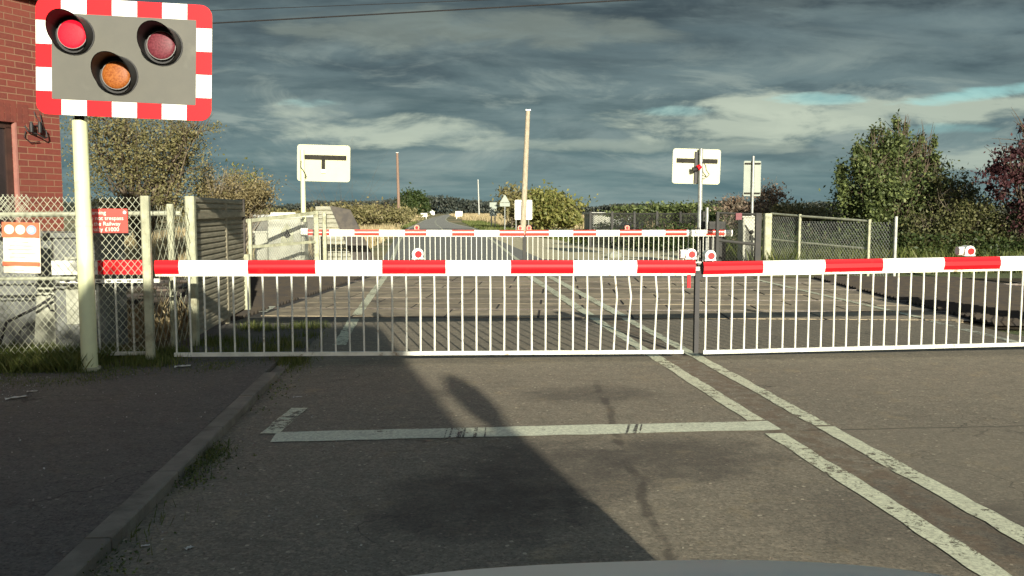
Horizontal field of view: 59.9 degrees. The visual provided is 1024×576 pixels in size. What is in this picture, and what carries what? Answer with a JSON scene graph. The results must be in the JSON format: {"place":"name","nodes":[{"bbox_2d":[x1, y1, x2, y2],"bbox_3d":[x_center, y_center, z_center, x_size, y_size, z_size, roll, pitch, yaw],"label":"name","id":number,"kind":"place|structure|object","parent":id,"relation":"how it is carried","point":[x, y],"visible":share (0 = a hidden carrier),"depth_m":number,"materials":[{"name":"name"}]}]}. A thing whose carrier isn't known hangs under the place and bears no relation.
{"place":"outdoors","nodes":[
{"label":"outdoors","id":0,"kind":"place"},
{"bbox_2d":[0,338,132,373],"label":"grass","id":1,"kind":"structure","parent":0,"point":[38,360],"depth_m":7.28,"materials":[{"name":"plant"}]},
{"bbox_2d":[0,356,279,575],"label":"footway","id":2,"kind":"structure","parent":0,"point":[80,498],"depth_m":5.10,"materials":[{"name":"asphalt"}]},
{"bbox_2d":[5,395,27,399],"bbox_3d":[-3.453,0.761,6.181,0.146,0.011,0.048,-5,7,-45],"label":"paper scrap","id":3,"kind":"object","parent":2,"relation":"on","point":[16,397],"visible":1,"depth_m":6.19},
{"bbox_2d":[0,194,155,359],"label":"chain link fence","id":4,"kind":"object","parent":2,"relation":"on","point":[144,213],"visible":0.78,"depth_m":7.55,"materials":[{"name":"metal"}]},
{"bbox_2d":[2,222,40,272],"bbox_3d":[-4.114,-0.337,7.444,0.298,0.424,0.029,1,5,-5],"label":"poster","id":5,"kind":"object","parent":4,"relation":"attached to","point":[21,247],"visible":1,"depth_m":7.44,"materials":[{"name":"paper"}]},
{"bbox_2d":[0,283,108,285],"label":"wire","id":6,"kind":"object","parent":4,"relation":"attached to","point":[22,284],"visible":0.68,"depth_m":7.62,"materials":[{"name":"metal"}]},
{"bbox_2d":[91,209,127,232],"bbox_3d":[-3.429,-0.567,7.501,0.361,0.202,0.039,0,5,-5],"label":"trespass notice","id":7,"kind":"object","parent":4,"relation":"attached to","point":[109,220],"visible":0.88,"depth_m":7.49,"materials":[{"name":"red paint"}]},
{"bbox_2d":[2,205,192,348],"bbox_3d":[-4.789,-0.151,8.711,3.725,1.302,1.158,1,5,16],"label":"chain link fence","id":8,"kind":"object","parent":2,"relation":"on","point":[163,213],"visible":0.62,"depth_m":8.32,"materials":[{"name":"metal"}]},
{"bbox_2d":[35,0,212,371],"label":"crossing signal","id":9,"kind":"object","parent":2,"relation":"on","point":[124,59],"visible":0.99,"depth_m":6.96,"materials":[{"name":"white paint"}]},
{"bbox_2d":[0,357,257,389],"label":"footway moss","id":10,"kind":"object","parent":2,"relation":"on","point":[98,372],"visible":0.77,"depth_m":7.13,"materials":[{"name":"green plant"}]},
{"bbox_2d":[102,356,322,561],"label":"gutter grass","id":11,"kind":"structure","parent":0,"point":[226,450],"depth_m":4.78,"materials":[{"name":"plant"}]},
{"bbox_2d":[169,317,333,356],"bbox_3d":[-2.811,0.506,9.845,1.380,0.001,3.320,0,5,-5],"label":"road side strip","id":12,"kind":"object","parent":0,"point":[225,328],"visible":0.4,"depth_m":10.02,"materials":[{"name":"grass"}]},
{"bbox_2d":[166,204,177,348],"bbox_3d":[-3.320,-0.108,8.682,0.060,1.420,0.060,0,5,-5],"label":"post","id":13,"kind":"object","parent":12,"relation":"on","point":[170,223],"visible":0.5,"depth_m":8.65,"materials":[{"name":"concrete"}]},
{"bbox_2d":[75,319,333,370],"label":"grass","id":14,"kind":"structure","parent":12,"relation":"on","point":[166,355],"depth_m":8.22,"materials":[{"name":"plant"}]},
{"bbox_2d":[184,196,250,345],"bbox_3d":[-3.399,-0.292,10.341,0.153,1.520,3.034,-1,5,-7],"label":"slatted fence","id":15,"kind":"object","parent":12,"relation":"on","point":[216,229],"visible":0.72,"depth_m":9.98,"materials":[{"name":"wood"}]},
{"bbox_2d":[124,218,417,259],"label":"dry grass","id":16,"kind":"structure","parent":0,"point":[181,240],"depth_m":29.85,"materials":[{"name":"plant"}]},
{"bbox_2d":[408,214,472,227],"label":"distant road","id":17,"kind":"structure","parent":0,"point":[441,222],"depth_m":90.93,"materials":[{"name":"asphalt"}]},
{"bbox_2d":[390,219,426,259],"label":"edge line","id":18,"kind":"object","parent":17,"relation":"on","point":[395,250],"visible":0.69,"depth_m":33.08,"materials":[{"name":"paint"}]},
{"bbox_2d":[445,215,518,259],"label":"edge line","id":19,"kind":"object","parent":17,"relation":"on","point":[509,253],"visible":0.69,"depth_m":33.55,"materials":[{"name":"paint"}]},
{"bbox_2d":[412,213,502,220],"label":"dry grass","id":20,"kind":"structure","parent":0,"point":[466,216],"depth_m":161.92,"materials":[{"name":"plant"}]},
{"bbox_2d":[59,0,1023,211],"label":"sky","id":21,"kind":"structure","parent":0,"point":[610,90],"materials":[{"name":"grey"}]},
{"bbox_2d":[64,212,1023,350],"bbox_3d":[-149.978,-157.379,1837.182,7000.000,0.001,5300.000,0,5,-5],"label":"ground","id":22,"kind":"structure","parent":0,"point":[377,251],"depth_m":20.19,"materials":[{"name":"plant"}]},
{"bbox_2d":[0,0,63,230],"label":"brick house","id":23,"kind":"structure","parent":22,"relation":"on","point":[33,171],"depth_m":10.37,"materials":[{"name":"red brick"}]},
{"bbox_2d":[0,122,20,230],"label":"window","id":24,"kind":"structure","parent":23,"relation":"in","point":[8,183],"depth_m":10.29,"materials":[{"name":"brown wood"}]},
{"bbox_2d":[24,112,47,142],"bbox_3d":[-5.601,-1.892,10.451,0.096,0.376,0.283,2,5,24],"label":"wall bracket","id":25,"kind":"object","parent":23,"relation":"attached to","point":[31,127],"depth_m":10.45,"materials":[{"name":"black metal"}]},
{"bbox_2d":[210,0,480,10],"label":"overhead wire","id":26,"kind":"object","parent":23,"relation":"attached to","point":[347,5],"visible":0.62,"depth_m":10.54,"materials":[{"name":"black metal"}]},
{"bbox_2d":[0,231,69,349],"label":"equipment cabinet","id":27,"kind":"object","parent":22,"relation":"on","point":[12,307],"visible":0.15,"depth_m":8.43,"materials":[{"name":"metal"}]},
{"bbox_2d":[34,276,55,348],"bbox_3d":[-4.225,0.235,8.386,0.418,0.687,0.440,0,5,-5],"label":"equipment box","id":28,"kind":"object","parent":22,"relation":"on","point":[38,328],"visible":0.12,"depth_m":8.18,"materials":[{"name":"metal"}]},
{"bbox_2d":[42,296,55,341],"bbox_3d":[-4.177,0.283,8.186,0.271,0.426,0.011,0,5,-5],"label":"door","id":29,"kind":"structure","parent":28,"relation":"in","point":[48,315],"depth_m":8.18,"materials":[{"name":"metal"}]},
{"bbox_2d":[60,113,247,259],"bbox_3d":[-9.214,-2.946,22.157,4.322,4.855,4.660,-5,7,-43],"label":"tree","id":30,"kind":"object","parent":22,"relation":"on","point":[153,184],"visible":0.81,"depth_m":21.83,"materials":[{"name":"green plant"}]},
{"bbox_2d":[45,358,291,575],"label":"kerb","id":31,"kind":"structure","parent":22,"relation":"on","point":[131,512],"depth_m":4.12,"materials":[{"name":"concrete"}]},
{"bbox_2d":[125,251,309,341],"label":"undergrowth","id":32,"kind":"object","parent":22,"relation":"on","point":[140,331],"visible":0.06,"depth_m":10.22,"materials":[{"name":"plant"}]},
{"bbox_2d":[187,153,268,225],"bbox_3d":[-8.130,-2.336,25.519,2.350,3.060,1.694,-2,5,-22],"label":"bush","id":33,"kind":"object","parent":22,"relation":"on","point":[248,179],"visible":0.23,"depth_m":25.28,"materials":[{"name":"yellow plant"}]},
{"bbox_2d":[181,159,286,246],"bbox_3d":[-7.608,-2.208,24.271,2.738,3.020,2.927,2,5,21],"label":"bush","id":34,"kind":"object","parent":22,"relation":"on","point":[255,197],"visible":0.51,"depth_m":24.03,"materials":[{"name":"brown plant"}]},
{"bbox_2d":[254,231,267,259],"bbox_3d":[-5.916,-0.888,21.092,0.355,0.936,0.460,0,5,-5],"label":"equipment cabinet","id":35,"kind":"object","parent":22,"relation":"on","point":[262,249],"visible":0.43,"depth_m":20.87,"materials":[{"name":"metal"}]},
{"bbox_2d":[267,217,304,259],"bbox_3d":[-5.303,-1.035,20.877,0.825,1.266,0.560,0,5,-5],"label":"equipment cabinet","id":36,"kind":"object","parent":22,"relation":"on","point":[298,219],"visible":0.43,"depth_m":20.60,"materials":[{"name":"metal"}]},
{"bbox_2d":[246,211,326,259],"bbox_3d":[-4.834,-0.969,19.138,0.202,1.375,2.382,3,6,29],"label":"railed fence","id":37,"kind":"object","parent":22,"relation":"on","point":[314,241],"visible":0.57,"depth_m":19.25,"materials":[{"name":"metal"}]},
{"bbox_2d":[252,213,321,239],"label":"store","id":38,"kind":"structure","parent":22,"relation":"on","point":[309,217],"depth_m":33.28,"materials":[{"name":"white paint"}]},
{"bbox_2d":[297,144,349,221],"bbox_3d":[-4.481,-1.951,21.230,1.258,2.931,0.388,0,5,-5],"label":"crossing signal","id":39,"kind":"object","parent":22,"relation":"on","point":[326,163],"visible":0.93,"depth_m":21.12,"materials":[{"name":"white metal"}]},
{"bbox_2d":[238,136,432,219],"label":"hedge","id":40,"kind":"object","parent":22,"relation":"on","point":[278,210],"visible":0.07,"depth_m":84.68,"materials":[{"name":"green plant"}]},
{"bbox_2d":[316,206,374,259],"bbox_3d":[-4.158,-1.326,22.360,1.512,1.491,0.150,0,5,-5],"label":"tapering fence","id":41,"kind":"object","parent":22,"relation":"on","point":[344,219],"visible":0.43,"depth_m":22.34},
{"bbox_2d":[306,195,428,228],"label":"hedge","id":42,"kind":"object","parent":22,"relation":"on","point":[376,214],"visible":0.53,"depth_m":63.69,"materials":[{"name":"green plant"}]},
{"bbox_2d":[396,152,400,222],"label":"telegraph pole","id":43,"kind":"object","parent":22,"relation":"on","point":[398,185],"visible":0.68,"depth_m":90.63,"materials":[{"name":"wood"}]},
{"bbox_2d":[301,222,525,259],"bbox_3d":[-2.479,-1.027,21.175,5.595,1.100,0.768,0,5,-5],"label":"level crossing barrier","id":44,"kind":"object","parent":22,"relation":"on","point":[519,232],"visible":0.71,"depth_m":20.85,"materials":[{"name":"metal"}]},
{"bbox_2d":[393,182,434,217],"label":"tree","id":45,"kind":"object","parent":22,"relation":"on","point":[417,198],"visible":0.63,"depth_m":186.68,"materials":[{"name":"green plant"}]},
{"bbox_2d":[254,220,636,259],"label":"green verge","id":46,"kind":"structure","parent":22,"relation":"on","point":[481,225],"depth_m":69.80,"materials":[{"name":"green plant"}]},
{"bbox_2d":[456,211,461,218],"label":"gateway panel","id":47,"kind":"object","parent":22,"relation":"on","point":[458,213],"visible":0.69,"depth_m":164.18,"materials":[{"name":"white paint"}]},
{"bbox_2d":[477,180,479,214],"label":"telegraph pole","id":48,"kind":"object","parent":22,"relation":"on","point":[478,198],"visible":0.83,"depth_m":228.77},
{"bbox_2d":[490,202,496,226],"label":"road sign","id":49,"kind":"object","parent":22,"relation":"on","point":[493,206],"visible":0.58,"depth_m":74.82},
{"bbox_2d":[500,195,509,228],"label":"road sign","id":50,"kind":"object","parent":22,"relation":"on","point":[504,200],"visible":0.83,"depth_m":59.87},
{"bbox_2d":[485,181,529,227],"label":"bush","id":51,"kind":"object","parent":22,"relation":"on","point":[510,210],"visible":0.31,"depth_m":67.47,"materials":[{"name":"green plant"}]},
{"bbox_2d":[515,200,531,229],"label":"road sign","id":52,"kind":"object","parent":22,"relation":"on","point":[518,210],"visible":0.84,"depth_m":52.00,"materials":[{"name":"metal"}]},
{"bbox_2d":[63,195,1018,213],"bbox_3d":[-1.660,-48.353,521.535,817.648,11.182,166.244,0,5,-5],"label":"distant wood","id":53,"kind":"object","parent":22,"relation":"on","point":[447,205],"visible":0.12,"depth_m":493.78,"materials":[{"name":"plant"}]},
{"bbox_2d":[514,179,598,229],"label":"bush","id":54,"kind":"object","parent":22,"relation":"on","point":[553,208],"visible":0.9,"depth_m":65.24,"materials":[{"name":"green plant"}]},
{"bbox_2d":[126,275,1023,328],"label":"ballast","id":55,"kind":"structure","parent":22,"relation":"on","point":[989,326],"depth_m":17.26,"materials":[{"name":"gravel"}]},
{"bbox_2d":[127,276,365,320],"bbox_3d":[-4.456,0.053,14.771,2.480,0.050,7.485,0,5,3],"label":"trespass guard","id":56,"kind":"object","parent":55,"relation":"on","point":[284,290],"visible":0.46,"depth_m":14.63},
{"bbox_2d":[126,286,858,289],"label":"running rail","id":57,"kind":"object","parent":55,"relation":"on","point":[155,287],"visible":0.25,"depth_m":15.52,"materials":[{"name":"metal"}]},
{"bbox_2d":[134,297,907,301],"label":"running rail","id":58,"kind":"object","parent":55,"relation":"on","point":[605,299],"visible":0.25,"depth_m":13.58,"materials":[{"name":"metal"}]},
{"bbox_2d":[126,278,1023,310],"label":"sleepers","id":59,"kind":"object","parent":55,"relation":"on","point":[158,289],"visible":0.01,"depth_m":16.09},
{"bbox_2d":[160,280,1023,285],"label":"running rail","id":60,"kind":"object","parent":55,"relation":"on","point":[1017,284],"visible":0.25,"depth_m":17.03,"materials":[{"name":"metal"}]},
{"bbox_2d":[269,307,945,311],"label":"running rail","id":61,"kind":"object","parent":55,"relation":"on","point":[608,309],"visible":0.12,"depth_m":12.17,"materials":[{"name":"metal"}]},
{"bbox_2d":[250,276,974,322],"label":"crossing deck","id":62,"kind":"structure","parent":55,"relation":"on","point":[537,294],"depth_m":13.42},
{"bbox_2d":[353,276,387,314],"bbox_3d":[-2.315,0.054,14.896,0.136,0.001,6.850,0,5,-5],"label":"edge line","id":63,"kind":"object","parent":62,"relation":"on","point":[367,301],"visible":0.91,"depth_m":13.82,"materials":[{"name":"paint"}]},
{"bbox_2d":[526,276,593,314],"bbox_3d":[0.669,0.038,15.088,0.160,0.001,7.351,0,5,-5],"label":"line","id":64,"kind":"object","parent":62,"relation":"on","point":[566,299],"visible":0.8,"depth_m":13.66,"materials":[{"name":"paint"}]},
{"bbox_2d":[548,276,626,315],"bbox_3d":[1.081,0.044,15.021,0.150,0.001,7.350,0,5,-5],"label":"line","id":65,"kind":"object","parent":62,"relation":"on","point":[591,299],"visible":0.84,"depth_m":13.82,"materials":[{"name":"paint"}]},
{"bbox_2d":[754,279,920,316],"bbox_3d":[4.982,0.101,14.363,0.115,0.001,6.302,0,5,-3],"label":"edge line","id":66,"kind":"object","parent":62,"relation":"on","point":[839,298],"visible":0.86,"depth_m":13.50,"materials":[{"name":"paint"}]},
{"bbox_2d":[771,213,897,275],"bbox_3d":[6.969,-0.981,19.595,0.131,1.359,3.526,-3,6,-28],"label":"chain link fence","id":67,"kind":"object","parent":55,"relation":"on","point":[868,238],"visible":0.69,"depth_m":19.42,"materials":[{"name":"metal"}]},
{"bbox_2d":[814,276,1023,325],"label":"trespass guard","id":68,"kind":"object","parent":55,"relation":"on","point":[941,295],"visible":0.85,"depth_m":14.15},
{"bbox_2d":[582,212,643,239],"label":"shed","id":69,"kind":"structure","parent":22,"relation":"on","point":[586,220],"depth_m":40.41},
{"bbox_2d":[594,216,609,239],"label":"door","id":70,"kind":"structure","parent":69,"relation":"in","point":[595,216],"depth_m":40.33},
{"bbox_2d":[525,221,732,262],"bbox_3d":[2.795,-1.063,21.594,5.012,1.100,0.785,0,5,-5],"label":"level crossing barrier","id":71,"kind":"object","parent":22,"relation":"on","point":[628,232],"visible":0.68,"depth_m":21.25,"materials":[{"name":"metal"}]},
{"bbox_2d":[598,195,729,229],"bbox_3d":[7.232,-2.902,37.673,5.625,2.094,6.520,3,6,29],"label":"bramble","id":72,"kind":"object","parent":22,"relation":"on","point":[674,207],"visible":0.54,"depth_m":35.97,"materials":[{"name":"green plant"}]},
{"bbox_2d":[672,148,720,265],"bbox_3d":[4.544,-1.990,21.934,1.218,2.888,0.446,0,5,-5],"label":"road sign","id":73,"kind":"object","parent":22,"relation":"on","point":[700,167],"visible":0.98,"depth_m":21.85,"materials":[{"name":"white metal"}]},
{"bbox_2d":[560,212,845,254],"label":"hedge","id":74,"kind":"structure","parent":22,"relation":"on","point":[681,227],"depth_m":30.44,"materials":[{"name":"green plant"}]},
{"bbox_2d":[705,208,708,261],"bbox_3d":[4.742,-1.212,21.632,0.076,1.490,0.080,0,5,-5],"label":"steel post","id":75,"kind":"object","parent":22,"relation":"on","point":[706,220],"visible":0.62,"depth_m":21.58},
{"bbox_2d":[715,211,761,260],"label":"metal gate","id":76,"kind":"structure","parent":22,"relation":"on","point":[756,244],"depth_m":20.04,"materials":[{"name":"metal"}]},
{"bbox_2d":[702,178,796,230],"bbox_3d":[8.548,-2.663,31.598,3.352,2.664,3.053,-2,5,-18],"label":"shrub","id":77,"kind":"object","parent":22,"relation":"on","point":[734,204],"visible":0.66,"depth_m":31.45,"materials":[{"name":"green plant"}]},
{"bbox_2d":[762,213,771,259],"bbox_3d":[6.041,-1.104,21.042,0.170,1.326,0.170,0,5,-5],"label":"concrete post","id":78,"kind":"object","parent":22,"relation":"on","point":[767,231],"visible":0.65,"depth_m":20.96,"materials":[{"name":"concrete"}]},
{"bbox_2d":[761,198,864,242],"bbox_3d":[10.162,-2.128,30.008,3.899,1.871,3.423,-4,6,-40],"label":"shrub","id":79,"kind":"object","parent":22,"relation":"on","point":[788,208],"visible":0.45,"depth_m":29.61,"materials":[{"name":"green plant"}]},
{"bbox_2d":[701,245,1023,353],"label":"level crossing barrier","id":80,"kind":"object","parent":22,"relation":"on","point":[711,266],"visible":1,"depth_m":8.18,"materials":[{"name":"metal"}]},
{"bbox_2d":[725,237,1023,274],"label":"undergrowth","id":81,"kind":"object","parent":22,"relation":"on","point":[910,254],"visible":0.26,"depth_m":21.58,"materials":[{"name":"green plant"}]},
{"bbox_2d":[736,224,1023,257],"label":"ground cover","id":82,"kind":"object","parent":22,"relation":"on","point":[991,247],"visible":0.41,"depth_m":22.73,"materials":[{"name":"green plant"}]},
{"bbox_2d":[808,108,959,249],"bbox_3d":[11.015,-3.037,25.936,4.246,4.384,3.490,0,5,-5],"label":"tree","id":83,"kind":"object","parent":22,"relation":"on","point":[887,176],"visible":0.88,"depth_m":25.40,"materials":[{"name":"green plant"}]},
{"bbox_2d":[884,159,1023,257],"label":"shrub","id":84,"kind":"object","parent":22,"relation":"on","point":[960,218],"visible":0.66,"depth_m":23.91,"materials":[{"name":"green plant"}]},
{"bbox_2d":[911,170,997,223],"bbox_3d":[12.579,-2.112,25.404,2.450,2.632,1.644,5,7,43],"label":"shrub","id":85,"kind":"object","parent":22,"relation":"on","point":[979,199],"visible":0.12,"depth_m":25.23,"materials":[{"name":"green plant"}]},
{"bbox_2d":[970,107,1023,243],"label":"tree","id":86,"kind":"object","parent":22,"relation":"on","point":[1011,171],"visible":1,"depth_m":22.90,"materials":[{"name":"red plant"}]},
{"bbox_2d":[89,317,1023,575],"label":"road","id":87,"kind":"structure","parent":0,"point":[952,418],"depth_m":4.85,"materials":[{"name":"asphalt"}]},
{"bbox_2d":[83,371,300,575],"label":"kerb weeds","id":88,"kind":"object","parent":87,"relation":"on","point":[186,484],"visible":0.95,"depth_m":4.52,"materials":[{"name":"green plant"}]},
{"bbox_2d":[0,370,391,575],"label":"loose grit","id":89,"kind":"object","parent":87,"relation":"on","point":[177,418],"visible":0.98,"depth_m":5.42,"materials":[{"name":"gravel"}]},
{"bbox_2d":[261,408,306,432],"bbox_3d":[-1.469,0.853,5.744,0.121,0.001,0.704,0,5,1],"label":"stop line return","id":90,"kind":"object","parent":87,"relation":"on","point":[278,429],"visible":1,"depth_m":5.70,"materials":[{"name":"paint"}]},
{"bbox_2d":[332,319,358,344],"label":"edge line","id":91,"kind":"object","parent":87,"relation":"on","point":[353,323],"visible":0.86,"depth_m":9.89,"materials":[{"name":"paint"}]},
{"bbox_2d":[42,231,699,356],"bbox_3d":[-1.225,0.031,8.262,5.813,1.105,0.958,0,5,-5],"label":"level crossing barrier","id":92,"kind":"object","parent":87,"relation":"on","point":[688,267],"visible":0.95,"depth_m":7.86,"materials":[{"name":"metal"}]},
{"bbox_2d":[0,295,54,343],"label":"cable","id":93,"kind":"object","parent":92,"relation":"attached to","point":[23,313],"visible":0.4,"depth_m":8.01,"materials":[{"name":"black metal"}]},
{"bbox_2d":[64,257,78,323],"bbox_3d":[-3.828,0.022,7.869,0.240,0.600,0.014,0,5,-5],"label":"cabinet door","id":94,"kind":"structure","parent":92,"relation":"in","point":[72,294],"depth_m":7.87,"materials":[{"name":"metal"}]},
{"bbox_2d":[270,421,779,441],"bbox_3d":[0.115,0.878,5.464,3.100,0.001,0.248,0,5,-5],"label":"stop line","id":95,"kind":"object","parent":87,"relation":"on","point":[497,431],"visible":1,"depth_m":5.45,"materials":[{"name":"paint"}]},
{"bbox_2d":[590,318,764,419],"bbox_3d":[1.298,0.610,8.568,0.131,0.001,5.701,0,5,-6],"label":"line","id":96,"kind":"object","parent":87,"relation":"on","point":[742,411],"visible":0.88,"depth_m":7.04,"materials":[{"name":"paint"}]},
{"bbox_2d":[411,560,945,575],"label":"car","id":97,"kind":"object","parent":87,"relation":"on","point":[712,568],"visible":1,"depth_m":1.61,"materials":[{"name":"silver metal"}]},
{"bbox_2d":[622,318,829,424],"bbox_3d":[1.696,0.618,8.470,0.133,0.001,5.761,0,5,-5],"label":"line","id":98,"kind":"object","parent":87,"relation":"on","point":[751,386],"visible":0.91,"depth_m":7.09,"materials":[{"name":"paint"}]},
{"bbox_2d":[765,433,1011,575],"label":"line","id":99,"kind":"object","parent":87,"relation":"on","point":[976,563],"visible":1,"depth_m":3.94,"materials":[{"name":"paint"}]},
{"bbox_2d":[818,426,1023,543],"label":"line","id":100,"kind":"object","parent":87,"relation":"on","point":[971,507],"visible":1,"depth_m":4.31,"materials":[{"name":"paint"}]},
{"bbox_2d":[929,321,1018,341],"bbox_3d":[5.342,0.767,6.747,0.151,0.001,8.406,0,5,-3],"label":"edge line","id":101,"kind":"object","parent":87,"relation":"on","point":[1005,339],"visible":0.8,"depth_m":9.81,"materials":[{"name":"paint"}]},
{"bbox_2d":[384,228,752,277],"bbox_3d":[-1.722,-2.467,44.247,9.050,0.001,53.422,0,5,-5],"label":"road beyond","id":102,"kind":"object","parent":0,"point":[460,247],"visible":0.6,"depth_m":30.70,"materials":[{"name":"asphalt"}]},
{"bbox_2d":[472,214,733,228],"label":"dry grass","id":103,"kind":"structure","parent":0,"point":[486,218],"depth_m":86.00,"materials":[{"name":"plant"}]},
{"bbox_2d":[494,237,730,260],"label":"hardstanding","id":104,"kind":"structure","parent":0,"point":[545,248],"depth_m":30.07,"materials":[{"name":"concrete"}]},
{"bbox_2d":[520,109,530,237],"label":"telegraph pole","id":105,"kind":"object","parent":104,"relation":"on","point":[524,181],"visible":0.83,"depth_m":45.76,"materials":[{"name":"brown wood"}]},
{"bbox_2d":[605,251,621,257],"bbox_3d":[2.981,-0.928,25.955,0.427,0.300,0.385,-3,6,-30],"label":"boulder","id":106,"kind":"object","parent":104,"relation":"on","point":[615,255],"visible":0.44,"depth_m":25.85,"materials":[{"name":"stone"}]},
{"bbox_2d":[589,211,704,249],"bbox_3d":[4.877,-2.098,32.442,4.346,1.392,0.108,2,5,23],"label":"fence","id":107,"kind":"object","parent":104,"relation":"on","point":[634,213],"visible":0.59,"depth_m":32.59,"materials":[{"name":"metal"}]},
{"bbox_2d":[737,216,754,260],"bbox_3d":[5.979,-1.185,22.531,0.451,1.281,0.480,0,5,-5],"label":"equipment cabinet","id":108,"kind":"object","parent":104,"relation":"on","point":[749,230],"visible":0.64,"depth_m":22.33,"materials":[{"name":"metal"}]},
{"bbox_2d":[743,156,760,215],"bbox_3d":[6.211,-1.994,22.988,0.456,2.814,0.100,0,5,-5],"label":"road sign","id":109,"kind":"object","parent":104,"relation":"on","point":[752,180],"visible":0.91,"depth_m":22.94,"materials":[{"name":"metal"}]},
{"bbox_3d":[11.592,-2.983,9.548,0.280,7.400,0.280,0,5,-5],"label":"telegraph pole","id":110,"kind":"object","parent":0,"visible":0},
{"bbox_2d":[213,0,633,23],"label":"overhead wire","id":111,"kind":"object","parent":110,"relation":"attached to","point":[421,11],"visible":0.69,"depth_m":10.42,"materials":[{"name":"black metal"}]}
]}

